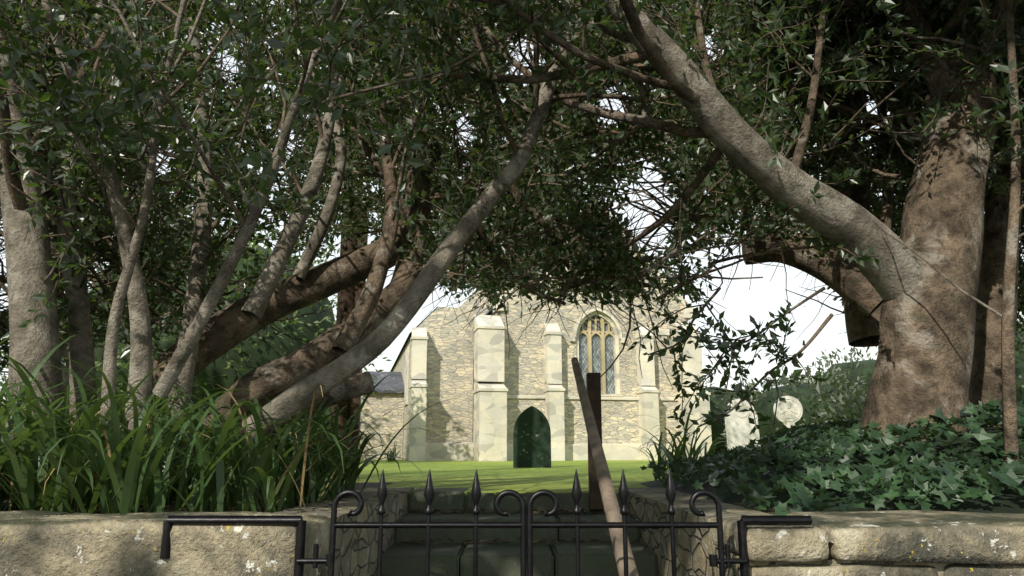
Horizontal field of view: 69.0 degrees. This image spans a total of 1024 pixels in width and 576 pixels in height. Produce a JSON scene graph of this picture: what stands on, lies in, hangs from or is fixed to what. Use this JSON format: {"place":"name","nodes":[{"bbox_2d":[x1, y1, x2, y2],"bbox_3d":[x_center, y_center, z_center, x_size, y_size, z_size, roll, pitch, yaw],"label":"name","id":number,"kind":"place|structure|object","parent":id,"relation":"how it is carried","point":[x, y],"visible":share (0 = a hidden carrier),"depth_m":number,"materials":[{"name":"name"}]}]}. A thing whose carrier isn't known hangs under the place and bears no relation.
{"place":"outdoors","nodes":[
{"label":"outdoors","id":0,"kind":"place"},
{"bbox_2d":[347,203,368,463],"bbox_3d":[-1.650,0.497,8.008,0.100,2.960,0.060,0,-12,0],"label":"trunk","id":1,"kind":"object","parent":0,"point":[359,287],"depth_m":7.83,"materials":[{"name":"wood"}]},
{"bbox_2d":[1,482,824,513],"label":"bank soil","id":2,"kind":"structure","parent":0,"point":[360,485],"depth_m":3.42,"materials":[{"name":"brown soil"}]},
{"bbox_2d":[0,331,458,513],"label":"tall grass","id":3,"kind":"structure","parent":2,"relation":"on","point":[42,444],"depth_m":3.06,"materials":[{"name":"green plant"}]},
{"bbox_2d":[0,0,1023,445],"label":"twigs","id":4,"kind":"object","parent":2,"relation":"on","point":[676,84],"visible":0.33,"depth_m":4.22,"materials":[{"name":"green plant"}]},
{"bbox_2d":[0,0,1023,470],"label":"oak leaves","id":5,"kind":"object","parent":4,"relation":"attached to","point":[796,10],"visible":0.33,"depth_m":4.21,"materials":[{"name":"green plant"}]},
{"bbox_2d":[121,0,1022,461],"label":"tree trunks","id":6,"kind":"object","parent":2,"relation":"on","point":[937,338],"visible":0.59,"depth_m":4.54,"materials":[{"name":"brown wood"}]},
{"bbox_2d":[0,0,925,441],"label":"tree branches","id":7,"kind":"object","parent":6,"relation":"attached to","point":[744,146],"visible":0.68,"depth_m":4.01,"materials":[{"name":"wood"}]},
{"bbox_2d":[0,0,894,384],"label":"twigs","id":8,"kind":"object","parent":7,"relation":"attached to","point":[528,60],"visible":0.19,"depth_m":5.08,"materials":[{"name":"green plant"}]},
{"bbox_2d":[0,0,824,356],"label":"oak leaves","id":9,"kind":"object","parent":8,"relation":"attached to","point":[578,118],"visible":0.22,"depth_m":5.02,"materials":[{"name":"green plant"}]},
{"bbox_2d":[638,426,1023,543],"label":"ivy mound","id":10,"kind":"object","parent":2,"relation":"on","point":[1008,500],"visible":0.16,"depth_m":3.63,"materials":[{"name":"green plant"}]},
{"bbox_2d":[640,397,1023,514],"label":"ivy leaves","id":11,"kind":"object","parent":2,"relation":"on","point":[847,439],"visible":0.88,"depth_m":3.67,"materials":[{"name":"green plant"}]},
{"bbox_2d":[342,460,668,511],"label":"churchyard","id":12,"kind":"structure","parent":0,"point":[496,478],"depth_m":7.92,"materials":[{"name":"green plant"}]},
{"bbox_2d":[1,211,380,443],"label":"trees","id":13,"kind":"object","parent":12,"relation":"on","point":[251,244],"visible":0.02,"depth_m":14.19,"materials":[{"name":"green plant"}]},
{"bbox_2d":[330,37,367,475],"bbox_3d":[-1.798,-2.028,8.632,0.228,8.360,0.234,0,-12,0],"label":"trunk","id":14,"kind":"object","parent":12,"relation":"on","point":[345,301],"visible":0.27,"depth_m":8.05,"materials":[{"name":"brown wood"}]},
{"bbox_2d":[513,406,550,467],"bbox_3d":[0.311,2.327,11.587,0.580,0.970,0.090,1,-14,-4],"label":"door","id":15,"kind":"structure","parent":12,"relation":"on","point":[531,439],"depth_m":11.53,"materials":[{"name":"green wood"}]},
{"bbox_2d":[359,210,711,460],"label":"church buttresses","id":16,"kind":"structure","parent":12,"relation":"on","point":[434,364],"depth_m":19.87,"materials":[{"name":"beige stone"}]},
{"bbox_2d":[364,305,492,392],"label":"roof","id":17,"kind":"structure","parent":16,"relation":"on","point":[392,383],"depth_m":22.43,"materials":[{"name":"grey stone"}]},
{"bbox_2d":[68,238,1023,452],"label":"background bushes","id":18,"kind":"object","parent":12,"relation":"on","point":[255,344],"visible":0.13,"depth_m":14.21,"materials":[{"name":"green plant"}]},
{"bbox_2d":[380,396,741,479],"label":"strap-leaved plants","id":19,"kind":"object","parent":12,"relation":"on","point":[679,450],"visible":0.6,"depth_m":5.91,"materials":[{"name":"green plant"}]},
{"bbox_2d":[473,242,687,443],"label":"church wall","id":20,"kind":"structure","parent":12,"relation":"on","point":[524,369],"depth_m":20.45,"materials":[{"name":"beige stone"}]},
{"bbox_2d":[569,308,626,396],"bbox_3d":[2.360,1.787,20.776,1.640,2.460,0.380,3,-13,-12],"label":"window frame","id":21,"kind":"object","parent":20,"relation":"attached to","point":[577,327],"visible":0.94,"depth_m":20.81,"materials":[{"name":"beige stone"}]},
{"bbox_2d":[579,315,613,393],"bbox_3d":[2.348,1.841,20.824,1.169,2.235,0.140,3,-13,-12],"label":"tracery window","id":22,"kind":"structure","parent":21,"relation":"in","point":[589,335],"depth_m":20.84,"materials":[{"name":"beige stone"}]},
{"bbox_2d":[579,316,614,393],"bbox_3d":[2.341,1.815,20.860,1.240,2.400,0.001,3,-13,-12],"label":"window glass","id":23,"kind":"object","parent":21,"relation":"in","point":[596,359],"visible":0.4,"depth_m":20.84,"materials":[{"name":"grey glass"}]},
{"bbox_2d":[725,399,760,449],"bbox_3d":[3.415,2.102,11.041,0.480,0.920,0.088,2,-17,-8],"label":"gravestone","id":24,"kind":"object","parent":12,"relation":"on","point":[739,426],"visible":0.62,"depth_m":11.02,"materials":[{"name":"white stone"}]},
{"bbox_2d":[773,396,802,438],"bbox_3d":[4.018,2.027,10.795,0.399,0.920,0.090,-1,-10,6],"label":"gravestone","id":25,"kind":"object","parent":12,"relation":"on","point":[789,412],"visible":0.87,"depth_m":10.80,"materials":[{"name":"beige stone"}]},
{"bbox_2d":[705,312,1023,452],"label":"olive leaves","id":26,"kind":"object","parent":12,"relation":"on","point":[854,395],"visible":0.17,"depth_m":14.69,"materials":[{"name":"green plant"}]},
{"bbox_2d":[0,0,1023,399],"bbox_3d":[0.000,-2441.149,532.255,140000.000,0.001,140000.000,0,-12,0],"label":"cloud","id":27,"kind":"structure","parent":0,"point":[760,298],"depth_m":12791.32,"materials":[{"name":"white"}]},
{"label":"ground","id":28,"kind":"structure","parent":0,"visible":0},
{"bbox_2d":[382,488,657,575],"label":"steps","id":29,"kind":"structure","parent":28,"relation":"on","point":[500,557],"depth_m":4.09,"materials":[{"name":"stone"}]},
{"bbox_2d":[390,507,640,575],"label":"litter","id":30,"kind":"object","parent":29,"relation":"on","point":[497,539],"visible":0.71,"depth_m":4.15,"materials":[{"name":"plant"}]},
{"bbox_2d":[586,373,603,509],"bbox_3d":[0.527,0.968,4.745,0.085,0.850,0.085,0,-12,0],"label":"rail post","id":31,"kind":"object","parent":29,"relation":"on","point":[593,384],"visible":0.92,"depth_m":4.72,"materials":[{"name":"brown wood"}]},
{"bbox_2d":[571,357,638,575],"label":"handrail","id":32,"kind":"object","parent":31,"relation":"attached to","point":[609,500],"visible":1,"depth_m":3.05,"materials":[{"name":"brown wood"}]},
{"bbox_2d":[271,488,1023,575],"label":"front wall","id":33,"kind":"structure","parent":28,"relation":"on","point":[356,551],"depth_m":3.27,"materials":[{"name":"grey stone"}]},
{"bbox_2d":[0,511,330,575],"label":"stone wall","id":34,"kind":"structure","parent":33,"relation":"on","point":[101,543],"depth_m":2.31,"materials":[{"name":"beige stone"}]},
{"bbox_2d":[160,468,812,575],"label":"gate","id":35,"kind":"structure","parent":33,"relation":"attached to","point":[526,564],"depth_m":2.30,"materials":[{"name":"metal"}]},
{"bbox_2d":[706,516,829,564],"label":"stone block","id":36,"kind":"structure","parent":33,"relation":"on","point":[782,545],"depth_m":2.31,"materials":[{"name":"beige stone"}]},
{"bbox_2d":[727,564,937,575],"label":"course","id":37,"kind":"object","parent":33,"relation":"on","point":[839,570],"visible":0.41,"depth_m":2.31,"materials":[{"name":"beige stone"}]},
{"bbox_2d":[786,511,1023,561],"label":"cope","id":38,"kind":"object","parent":33,"relation":"on","point":[926,537],"visible":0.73,"depth_m":2.31,"materials":[{"name":"beige stone"}]},
{"bbox_2d":[940,566,1023,575],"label":"course","id":39,"kind":"object","parent":33,"relation":"on","point":[982,571],"visible":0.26,"depth_m":2.31,"materials":[{"name":"beige stone"}]}
]}

